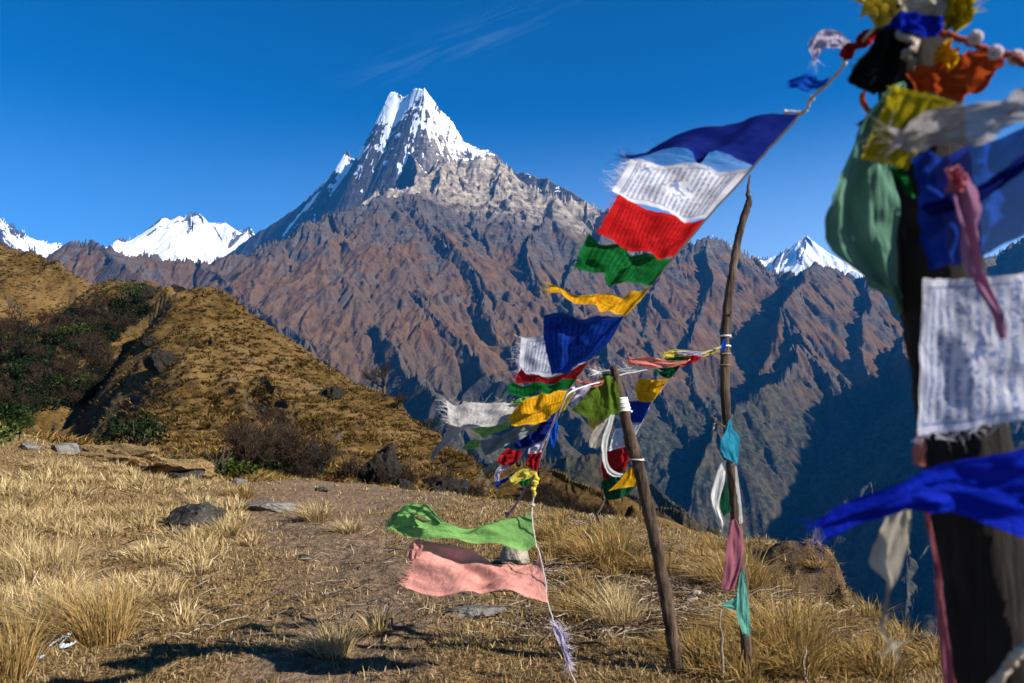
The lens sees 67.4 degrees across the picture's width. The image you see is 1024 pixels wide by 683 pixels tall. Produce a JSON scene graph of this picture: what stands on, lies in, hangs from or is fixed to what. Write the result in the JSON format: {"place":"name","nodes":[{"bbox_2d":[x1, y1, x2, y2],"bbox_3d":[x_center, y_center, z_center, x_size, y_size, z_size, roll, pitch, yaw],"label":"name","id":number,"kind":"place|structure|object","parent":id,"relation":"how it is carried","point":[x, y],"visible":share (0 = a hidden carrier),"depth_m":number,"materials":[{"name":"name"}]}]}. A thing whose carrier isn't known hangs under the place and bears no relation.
{"place":"outdoors","nodes":[
{"label":"outdoors","id":0,"kind":"place"},
{"bbox_2d":[0,218,62,257],"bbox_3d":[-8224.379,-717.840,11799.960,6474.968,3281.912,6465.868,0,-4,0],"label":"mountain","id":1,"kind":"structure","parent":0,"point":[12,237],"depth_m":11500.76,"materials":[{"name":"white snow"}]},
{"bbox_2d":[106,212,254,263],"bbox_3d":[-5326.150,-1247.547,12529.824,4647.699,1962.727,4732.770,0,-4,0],"label":"mountain","id":2,"kind":"structure","parent":0,"point":[194,236],"depth_m":12404.94,"materials":[{"name":"white snow"}]},
{"bbox_2d":[0,242,507,500],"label":"hill","id":3,"kind":"structure","parent":0,"point":[51,419],"depth_m":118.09,"materials":[{"name":"brown plant"}]},
{"bbox_2d":[0,292,155,418],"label":"undergrowth","id":4,"kind":"object","parent":3,"relation":"on","point":[14,358],"visible":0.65,"depth_m":135.76,"materials":[{"name":"green plant"}]},
{"bbox_2d":[91,408,170,445],"bbox_3d":[-15.252,3.926,30.802,2.850,2.486,2.279,2,-4,-23],"label":"shrub","id":5,"kind":"object","parent":3,"relation":"on","point":[150,426],"visible":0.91,"depth_m":30.51,"materials":[{"name":"green plant"}]},
{"bbox_2d":[143,349,178,375],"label":"rock outcrop","id":6,"kind":"object","parent":3,"relation":"on","point":[156,362],"visible":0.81,"depth_m":102.73,"materials":[{"name":"stone"}]},
{"bbox_2d":[205,446,262,476],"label":"shrub","id":7,"kind":"object","parent":3,"relation":"on","point":[222,465],"visible":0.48,"depth_m":32.06,"materials":[{"name":"green plant"}]},
{"bbox_2d":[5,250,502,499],"bbox_3d":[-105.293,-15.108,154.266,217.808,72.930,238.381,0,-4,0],"label":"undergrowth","id":8,"kind":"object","parent":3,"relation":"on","point":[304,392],"visible":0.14,"depth_m":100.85,"materials":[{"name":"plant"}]},
{"bbox_2d":[207,393,350,478],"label":"undergrowth","id":9,"kind":"object","parent":3,"relation":"on","point":[239,435],"visible":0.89,"depth_m":49.93,"materials":[{"name":"plant"}]},
{"bbox_2d":[232,427,329,477],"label":"undergrowth","id":10,"kind":"object","parent":3,"relation":"on","point":[267,465],"visible":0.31,"depth_m":49.08,"materials":[{"name":"brown plant"}]},
{"bbox_2d":[361,442,401,485],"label":"rock outcrop","id":11,"kind":"object","parent":3,"relation":"on","point":[386,457],"visible":0.66,"depth_m":49.92,"materials":[{"name":"stone"}]},
{"bbox_2d":[331,448,490,497],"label":"undergrowth","id":12,"kind":"object","parent":3,"relation":"on","point":[404,471],"visible":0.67,"depth_m":51.55,"materials":[{"name":"brown plant"}]},
{"bbox_2d":[224,87,589,256],"bbox_3d":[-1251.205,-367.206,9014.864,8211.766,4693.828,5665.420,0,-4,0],"label":"mountain","id":13,"kind":"structure","parent":0,"point":[414,136],"depth_m":8037.22,"materials":[{"name":"white snow"}]},
{"bbox_2d":[0,425,942,682],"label":"ground","id":14,"kind":"structure","parent":0,"point":[797,552],"depth_m":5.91,"materials":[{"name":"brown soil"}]},
{"bbox_2d":[0,593,108,682],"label":"grass tuft","id":15,"kind":"object","parent":14,"relation":"on","point":[22,656],"visible":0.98,"depth_m":4.23,"materials":[{"name":"beige plant"}]},
{"bbox_2d":[0,578,124,633],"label":"grass tuft","id":16,"kind":"object","parent":14,"relation":"on","point":[39,609],"visible":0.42,"depth_m":5.04,"materials":[{"name":"plant"}]},
{"bbox_2d":[0,524,133,586],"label":"grass tuft","id":17,"kind":"object","parent":14,"relation":"on","point":[67,563],"visible":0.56,"depth_m":6.14,"materials":[{"name":"plant"}]},
{"bbox_2d":[1,568,178,647],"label":"grass tuft","id":18,"kind":"object","parent":14,"relation":"on","point":[117,625],"visible":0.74,"depth_m":4.82,"materials":[{"name":"beige plant"}]},
{"bbox_2d":[77,443,166,468],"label":"turf bank","id":19,"kind":"structure","parent":14,"relation":"on","point":[144,456],"depth_m":14.90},
{"bbox_2d":[138,457,205,475],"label":"turf bank","id":20,"kind":"structure","parent":14,"relation":"on","point":[179,464],"depth_m":15.25,"materials":[{"name":"beige soil"}]},
{"bbox_2d":[166,502,225,530],"bbox_3d":[-3.655,2.102,8.813,0.614,0.523,0.605,-2,-5,29],"label":"rock","id":21,"kind":"object","parent":14,"relation":"on","point":[187,515],"visible":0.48,"depth_m":8.69,"materials":[{"name":"stone"}]},
{"bbox_2d":[175,509,261,538],"bbox_3d":[-3.225,1.997,8.422,1.194,0.324,1.111,0,-4,0],"label":"grass tuft","id":22,"kind":"object","parent":14,"relation":"on","point":[228,526],"visible":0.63,"depth_m":8.41,"materials":[{"name":"plant"}]},
{"bbox_2d":[244,501,298,512],"bbox_3d":[-3.587,2.428,11.274,0.827,0.156,0.439,2,-5,-31],"label":"rock","id":23,"kind":"object","parent":14,"relation":"on","point":[265,505],"visible":0.88,"depth_m":11.14,"materials":[{"name":"grey stone"}]},
{"bbox_2d":[270,497,342,521],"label":"grass tuft","id":24,"kind":"object","parent":14,"relation":"on","point":[318,514],"visible":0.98,"depth_m":10.14,"materials":[{"name":"plant"}]},
{"bbox_2d":[0,426,623,634],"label":"grass","id":25,"kind":"structure","parent":14,"relation":"on","point":[55,510],"depth_m":7.88,"materials":[{"name":"plant"}]},
{"bbox_2d":[269,611,372,661],"bbox_3d":[-1.136,1.699,4.479,0.712,0.270,0.724,-3,-5,34],"label":"grass tuft","id":26,"kind":"object","parent":14,"relation":"on","point":[330,646],"visible":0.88,"depth_m":4.45,"materials":[{"name":"plant"}]},
{"bbox_2d":[298,514,371,533],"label":"grass tuft","id":27,"kind":"object","parent":14,"relation":"on","point":[351,528],"visible":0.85,"depth_m":8.69,"materials":[{"name":"plant"}]},
{"bbox_2d":[339,603,408,635],"bbox_3d":[-0.906,1.754,4.883,0.603,0.175,0.573,-2,-5,27],"label":"grass tuft","id":28,"kind":"object","parent":14,"relation":"on","point":[375,625],"visible":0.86,"depth_m":4.83,"materials":[{"name":"plant"}]},
{"bbox_2d":[429,477,470,494],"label":"rock outcrop","id":29,"kind":"object","parent":14,"relation":"on","point":[442,484],"visible":0.5,"depth_m":51.47,"materials":[{"name":"stone"}]},
{"bbox_2d":[1,514,937,658],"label":"debris","id":30,"kind":"object","parent":14,"relation":"on","point":[632,625],"visible":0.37,"depth_m":5.34,"materials":[{"name":"plant"}]},
{"bbox_2d":[442,605,504,617],"bbox_3d":[-0.257,1.779,5.071,0.424,0.057,0.236,0,-4,0],"label":"rock","id":31,"kind":"object","parent":14,"relation":"on","point":[467,611],"visible":0.89,"depth_m":5.02,"materials":[{"name":"grey stone"}]},
{"bbox_2d":[500,546,528,564],"bbox_3d":[0.043,1.870,6.663,0.211,0.305,0.326,-2,-5,28],"label":"rock","id":32,"kind":"object","parent":14,"relation":"on","point":[512,555],"visible":0.56,"depth_m":6.55,"materials":[{"name":"stone"}]},
{"bbox_2d":[502,514,672,566],"bbox_3d":[0.626,1.771,7.003,1.849,0.438,2.134,0,-4,0],"label":"grass tuft","id":33,"kind":"object","parent":14,"relation":"on","point":[603,545],"visible":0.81,"depth_m":6.88,"materials":[{"name":"beige plant"}]},
{"bbox_2d":[524,569,660,630],"bbox_3d":[0.540,1.690,5.011,1.231,0.389,0.986,0,-4,0],"label":"grass tuft","id":34,"kind":"object","parent":14,"relation":"on","point":[620,608],"visible":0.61,"depth_m":5.00,"materials":[{"name":"plant"}]},
{"bbox_2d":[603,365,685,676],"bbox_3d":[0.704,1.026,3.917,0.481,1.807,0.106,1,-4,-17],"label":"wooden pole","id":35,"kind":"object","parent":14,"relation":"on","point":[658,555],"visible":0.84,"depth_m":3.90,"materials":[{"name":"brown wood"}]},
{"bbox_2d":[631,378,670,491],"bbox_3d":[0.792,0.484,4.156,0.108,0.695,0.385,3,-5,-40],"label":"cord","id":36,"kind":"object","parent":35,"relation":"attached to","point":[642,421],"visible":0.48,"depth_m":4.20,"materials":[{"name":"grey fabric"}]},
{"bbox_2d":[597,447,629,478],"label":"prayer flag","id":37,"kind":"object","parent":36,"relation":"hanging from","point":[618,459],"visible":0.69,"depth_m":4.24,"materials":[{"name":"red fabric"}]},
{"bbox_2d":[601,471,634,499],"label":"prayer flag","id":38,"kind":"object","parent":36,"relation":"hanging from","point":[608,484],"visible":0.74,"depth_m":4.25,"materials":[{"name":"green fabric"}]},
{"bbox_2d":[628,401,650,422],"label":"prayer flag","id":39,"kind":"object","parent":36,"relation":"hanging from","point":[639,409],"visible":0.8,"depth_m":4.20,"materials":[{"name":"blue fabric"}]},
{"bbox_2d":[634,378,668,401],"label":"prayer flag","id":40,"kind":"object","parent":36,"relation":"hanging from","point":[648,390],"visible":1,"depth_m":4.19,"materials":[{"name":"yellow fabric"}]},
{"bbox_2d":[531,114,799,681],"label":"cord","id":41,"kind":"object","parent":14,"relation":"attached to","point":[741,180],"visible":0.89,"depth_m":2.35,"materials":[{"name":"grey fabric"}]},
{"bbox_2d":[381,503,535,550],"bbox_3d":[-0.271,0.950,3.958,0.786,0.228,0.181,0,-4,0],"label":"prayer flag","id":42,"kind":"object","parent":41,"relation":"hanging from","point":[516,533],"visible":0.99,"depth_m":3.94,"materials":[{"name":"green fabric"}]},
{"bbox_2d":[397,539,547,602],"bbox_3d":[-0.209,1.156,3.922,0.773,0.298,0.215,0,-4,0],"label":"prayer flag","id":43,"kind":"object","parent":41,"relation":"hanging from","point":[439,569],"visible":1,"depth_m":3.90,"materials":[{"name":"pink fabric"}]},
{"bbox_2d":[429,393,517,459],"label":"prayer flag","id":44,"kind":"object","parent":41,"relation":"hanging from","point":[462,416],"visible":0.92,"depth_m":3.67,"materials":[{"name":"grey fabric"}]},
{"bbox_2d":[514,417,553,448],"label":"prayer flag","id":45,"kind":"object","parent":41,"relation":"hanging from","point":[539,434],"visible":0.84,"depth_m":3.66,"materials":[{"name":"blue fabric"}]},
{"bbox_2d":[506,390,566,425],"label":"prayer flag","id":46,"kind":"object","parent":41,"relation":"hanging from","point":[540,408],"visible":0.96,"depth_m":3.55,"materials":[{"name":"yellow fabric"}]},
{"bbox_2d":[503,377,576,396],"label":"prayer flag","id":47,"kind":"object","parent":41,"relation":"hanging from","point":[526,390],"visible":0.98,"depth_m":3.46,"materials":[{"name":"green fabric"}]},
{"bbox_2d":[503,334,584,378],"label":"prayer flag","id":48,"kind":"object","parent":41,"relation":"hanging from","point":[533,358],"visible":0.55,"depth_m":3.29,"materials":[{"name":"white fabric"}]},
{"bbox_2d":[509,361,588,384],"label":"prayer flag","id":49,"kind":"object","parent":41,"relation":"hanging from","point":[523,376],"visible":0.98,"depth_m":3.35,"materials":[{"name":"red fabric"}]},
{"bbox_2d":[544,617,577,673],"bbox_3d":[0.245,1.515,3.825,0.167,0.299,0.086,-1,-4,8],"label":"rag","id":50,"kind":"object","parent":41,"relation":"hanging from","point":[560,636],"visible":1,"depth_m":3.83,"materials":[{"name":"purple fabric"}]},
{"bbox_2d":[536,312,622,374],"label":"prayer flag","id":51,"kind":"object","parent":41,"relation":"hanging from","point":[571,342],"visible":1,"depth_m":3.02,"materials":[{"name":"blue fabric"}]},
{"bbox_2d":[540,279,648,314],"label":"prayer flag","id":52,"kind":"object","parent":41,"relation":"hanging from","point":[625,305],"visible":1,"depth_m":2.82,"materials":[{"name":"yellow fabric"}]},
{"bbox_2d":[572,232,671,285],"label":"prayer flag","id":53,"kind":"object","parent":41,"relation":"hanging from","point":[615,263],"visible":0.98,"depth_m":2.63,"materials":[{"name":"green fabric"}]},
{"bbox_2d":[594,190,703,259],"bbox_3d":[0.426,-0.378,2.442,0.445,0.215,0.202,-2,-5,30],"label":"prayer flag","id":54,"kind":"object","parent":41,"relation":"hanging from","point":[630,226],"visible":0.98,"depth_m":2.44,"materials":[{"name":"red fabric"}]},
{"bbox_2d":[599,151,749,222],"bbox_3d":[0.440,-0.453,2.184,0.521,0.196,0.245,-3,-5,39],"label":"prayer flag","id":55,"kind":"object","parent":41,"relation":"hanging from","point":[686,192],"visible":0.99,"depth_m":2.19,"materials":[{"name":"white fabric"}]},
{"bbox_2d":[610,113,797,170],"bbox_3d":[0.471,-0.500,1.961,0.468,0.142,0.324,-1,-4,16],"label":"prayer flag","id":56,"kind":"object","parent":41,"relation":"hanging from","point":[750,140],"visible":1,"depth_m":1.90,"materials":[{"name":"blue fabric"}]},
{"bbox_2d":[495,508,941,682],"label":"grass","id":57,"kind":"structure","parent":14,"relation":"on","point":[819,663],"depth_m":4.44,"materials":[{"name":"beige plant"}]},
{"bbox_2d":[685,175,751,673],"bbox_3d":[1.063,0.531,3.958,0.415,2.836,0.110,1,-4,-15],"label":"wooden pole","id":58,"kind":"object","parent":14,"relation":"on","point":[724,364],"visible":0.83,"depth_m":3.98,"materials":[{"name":"brown wood"}]},
{"bbox_2d":[559,347,720,410],"bbox_3d":[0.642,0.181,3.860,0.940,0.339,0.173,2,-4,-24],"label":"cord","id":59,"kind":"object","parent":58,"relation":"attached to","point":[626,373],"visible":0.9,"depth_m":3.90,"materials":[{"name":"grey fabric"}]},
{"bbox_2d":[572,375,619,421],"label":"prayer flag","id":60,"kind":"object","parent":59,"relation":"hanging from","point":[599,403],"visible":1,"depth_m":3.85,"materials":[{"name":"green fabric"}]},
{"bbox_2d":[602,414,622,476],"bbox_3d":[0.498,0.518,3.813,0.107,0.310,0.005,0,-4,0],"label":"ribbon","id":61,"kind":"object","parent":60,"relation":"hanging from","point":[610,471],"visible":1,"depth_m":3.81,"materials":[{"name":"white fabric"}]},
{"bbox_2d":[624,348,688,367],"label":"prayer flag","id":62,"kind":"object","parent":59,"relation":"hanging from","point":[649,361],"visible":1,"depth_m":3.92,"materials":[{"name":"fabric"}]},
{"bbox_2d":[711,460,725,533],"bbox_3d":[1.054,0.800,3.914,0.082,0.388,0.041,-1,-4,8],"label":"rag","id":63,"kind":"object","parent":58,"relation":"hanging from","point":[718,484],"visible":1,"depth_m":3.90,"materials":[{"name":"white fabric"}]},
{"bbox_2d":[720,419,739,464],"bbox_3d":[1.110,0.513,3.900,0.100,0.249,0.031,1,-4,-11],"label":"rag","id":64,"kind":"object","parent":58,"relation":"hanging from","point":[730,444],"visible":1,"depth_m":3.90,"materials":[{"name":"teal fabric"}]},
{"bbox_2d":[721,519,743,592],"bbox_3d":[1.109,1.082,3.872,0.116,0.370,0.029,0,-4,0],"label":"rag","id":65,"kind":"object","parent":58,"relation":"hanging from","point":[733,555],"visible":1,"depth_m":3.86,"materials":[{"name":"fabric"}]},
{"bbox_2d":[721,570,749,637],"bbox_3d":[1.125,1.320,3.865,0.147,0.342,0.030,0,-4,0],"label":"rag","id":66,"kind":"object","parent":58,"relation":"hanging from","point":[739,603],"visible":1,"depth_m":3.86,"materials":[{"name":"green fabric"}]},
{"bbox_2d":[634,537,862,593],"bbox_3d":[1.746,1.721,6.001,1.754,0.464,1.701,3,-5,-37],"label":"grass tuft","id":67,"kind":"object","parent":14,"relation":"on","point":[713,574],"visible":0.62,"depth_m":6.09,"materials":[{"name":"beige plant"}]},
{"bbox_2d":[622,580,906,680],"bbox_3d":[1.401,1.599,4.521,1.900,0.435,1.750,-2,-4,22],"label":"grass tuft","id":68,"kind":"object","parent":14,"relation":"on","point":[802,621],"visible":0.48,"depth_m":4.50,"materials":[{"name":"beige plant"}]},
{"bbox_2d":[479,423,539,455],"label":"prayer flag","id":69,"kind":"object","parent":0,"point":[490,445],"visible":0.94,"depth_m":3.64,"materials":[{"name":"fabric"}]},
{"bbox_2d":[0,0,1023,260],"label":"sky","id":70,"kind":"structure","parent":0,"point":[118,118],"materials":[{"name":"blue"}]},
{"bbox_2d":[47,155,1023,637],"bbox_3d":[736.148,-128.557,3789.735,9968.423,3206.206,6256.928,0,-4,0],"label":"mountain","id":71,"kind":"structure","parent":0,"point":[429,285],"depth_m":3857.67,"materials":[{"name":"brown stone"}]},
{"bbox_2d":[475,453,704,525],"bbox_3d":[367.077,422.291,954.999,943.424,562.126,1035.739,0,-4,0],"label":"hill","id":72,"kind":"structure","parent":0,"point":[585,469],"depth_m":960.40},
{"bbox_2d":[487,459,727,538],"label":"hill","id":73,"kind":"structure","parent":0,"point":[627,506],"depth_m":84.00,"materials":[{"name":"brown plant"}]},
{"bbox_2d":[516,478,618,516],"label":"undergrowth","id":74,"kind":"object","parent":73,"relation":"on","point":[544,494],"visible":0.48,"depth_m":78.85,"materials":[{"name":"brown plant"}]},
{"bbox_2d":[602,488,898,630],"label":"hill","id":75,"kind":"structure","parent":0,"point":[675,515],"depth_m":354.17,"materials":[{"name":"brown plant"}]},
{"bbox_2d":[706,235,862,278],"bbox_3d":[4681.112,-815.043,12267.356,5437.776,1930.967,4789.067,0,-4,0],"label":"mountain","id":76,"kind":"structure","parent":0,"point":[803,253],"depth_m":12196.03,"materials":[{"name":"white snow"}]},
{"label":"ground","id":77,"kind":"structure","parent":0,"visible":0},
{"bbox_2d":[875,1,1023,682],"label":"wooden post","id":78,"kind":"object","parent":77,"relation":"on","point":[982,568],"visible":0.28,"depth_m":1.24,"materials":[{"name":"brown wood"}]},
{"bbox_2d":[799,26,875,115],"bbox_3d":[0.635,-0.525,1.551,0.043,0.051,0.382,0,-4,0],"label":"cord","id":79,"kind":"object","parent":78,"relation":"attached to","point":[811,98],"visible":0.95,"depth_m":1.52,"materials":[{"name":"grey fabric"}]},
{"bbox_2d":[783,73,835,91],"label":"prayer flag","id":80,"kind":"object","parent":79,"relation":"hanging from","point":[808,82],"visible":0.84,"depth_m":1.54,"materials":[{"name":"blue fabric"}]},
{"bbox_2d":[806,29,849,70],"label":"prayer flag","id":81,"kind":"object","parent":79,"relation":"hanging from","point":[819,42],"visible":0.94,"depth_m":1.49,"materials":[{"name":"white fabric"}]},
{"bbox_2d":[839,29,875,60],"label":"prayer flag","id":82,"kind":"object","parent":79,"relation":"hanging from","point":[848,49],"visible":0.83,"depth_m":1.40,"materials":[{"name":"red fabric"}]},
{"bbox_2d":[825,81,905,319],"bbox_3d":[0.599,-0.234,1.288,0.142,0.392,0.090,0,-4,0],"label":"prayer flag","id":83,"kind":"object","parent":78,"relation":"attached to","point":[862,216],"visible":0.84,"depth_m":1.29,"materials":[{"name":"green fabric"}]},
{"bbox_2d":[849,0,898,27],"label":"prayer flag","id":84,"kind":"object","parent":78,"relation":"hanging from","point":[881,13],"visible":1,"depth_m":1.24,"materials":[{"name":"fabric"}]},
{"bbox_2d":[869,509,910,666],"bbox_3d":[0.580,0.379,1.174,0.053,0.245,0.051,-3,-5,40],"label":"rag","id":85,"kind":"object","parent":78,"relation":"hanging from","point":[888,552],"visible":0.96,"depth_m":1.18,"materials":[{"name":"beige fabric"}]},
{"bbox_2d":[893,30,922,71],"bbox_3d":[0.629,-0.465,1.214,0.039,0.076,0.050,0,-4,0],"label":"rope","id":86,"kind":"object","parent":78,"relation":"attached to","point":[914,40],"visible":1,"depth_m":1.20,"materials":[{"name":"white fabric"}]},
{"bbox_2d":[846,27,908,94],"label":"prayer flag","id":87,"kind":"object","parent":86,"relation":"hanging from","point":[875,68],"visible":0.96,"depth_m":1.23,"materials":[{"name":"black fabric"}]},
{"bbox_2d":[938,29,1023,67],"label":"cord","id":88,"kind":"object","parent":86,"relation":"attached to","point":[943,34],"visible":0.88,"depth_m":1.16,"materials":[{"name":"brown fabric"}]},
{"bbox_2d":[860,88,1023,172],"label":"prayer flag","id":89,"kind":"object","parent":88,"relation":"hanging from","point":[978,123],"visible":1,"depth_m":1.06,"materials":[{"name":"grey fabric"}]},
{"bbox_2d":[932,38,960,71],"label":"prayer flag","id":90,"kind":"object","parent":88,"relation":"hanging from","point":[946,53],"visible":1,"depth_m":1.17,"materials":[{"name":"yellow fabric"}]},
{"bbox_2d":[906,50,1011,101],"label":"prayer flag","id":91,"kind":"object","parent":88,"relation":"hanging from","point":[972,72],"visible":0.86,"depth_m":1.21,"materials":[{"name":"orange fabric"}]},
{"bbox_2d":[920,155,1023,218],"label":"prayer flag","id":92,"kind":"object","parent":88,"relation":"hanging from","point":[992,184],"visible":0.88,"depth_m":1.06,"materials":[{"name":"blue fabric"}]},
{"bbox_2d":[949,171,1006,339],"bbox_3d":[0.628,-0.117,1.040,0.068,0.230,0.028,0,-4,0],"label":"prayer flag","id":93,"kind":"object","parent":92,"relation":"hanging from","point":[968,207],"visible":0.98,"depth_m":1.04,"materials":[{"name":"fabric"}]},
{"bbox_2d":[944,165,968,193],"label":"prayer flag","id":94,"kind":"object","parent":93,"relation":"attached to","point":[960,180],"visible":1,"depth_m":1.03,"materials":[{"name":"fabric"}]},
{"bbox_2d":[861,85,955,169],"bbox_3d":[0.589,-0.319,1.144,0.125,0.114,0.052,0,-4,0],"label":"prayer flag","id":95,"kind":"object","parent":78,"relation":"hanging from","point":[909,105],"visible":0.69,"depth_m":1.14,"materials":[{"name":"yellow fabric"}]},
{"bbox_2d":[794,448,1023,577],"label":"prayer flag","id":96,"kind":"object","parent":78,"relation":"attached to","point":[988,490],"visible":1,"depth_m":1.08,"materials":[{"name":"blue fabric"}]},
{"bbox_2d":[884,12,944,37],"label":"prayer flag","id":97,"kind":"object","parent":78,"relation":"attached to","point":[928,26],"visible":0.93,"depth_m":1.21,"materials":[{"name":"blue fabric"}]},
{"bbox_2d":[898,0,947,15],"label":"prayer flag","id":98,"kind":"object","parent":78,"relation":"attached to","point":[932,7],"visible":0.87,"depth_m":1.23,"materials":[{"name":"beige fabric"}]},
{"bbox_2d":[923,511,955,682],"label":"tape","id":99,"kind":"object","parent":78,"relation":"attached to","point":[946,663],"visible":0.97,"depth_m":1.16,"materials":[{"name":"fabric"}]},
{"bbox_2d":[943,0,986,32],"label":"prayer flag","id":100,"kind":"object","parent":78,"relation":"attached to","point":[958,15],"visible":0.98,"depth_m":1.20,"materials":[{"name":"yellow fabric"}]},
{"bbox_2d":[910,273,1023,450],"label":"prayer flag","id":101,"kind":"object","parent":78,"relation":"attached to","point":[972,370],"visible":0.94,"depth_m":1.10,"materials":[{"name":"white fabric"}]},
{"bbox_2d":[910,127,1023,271],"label":"prayer flag","id":102,"kind":"object","parent":78,"relation":"attached to","point":[1000,221],"visible":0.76,"depth_m":1.13,"materials":[{"name":"blue fabric"}]},
{"bbox_2d":[987,641,1023,682],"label":"rope","id":103,"kind":"object","parent":78,"relation":"attached to","point":[1009,664],"visible":1,"depth_m":1.01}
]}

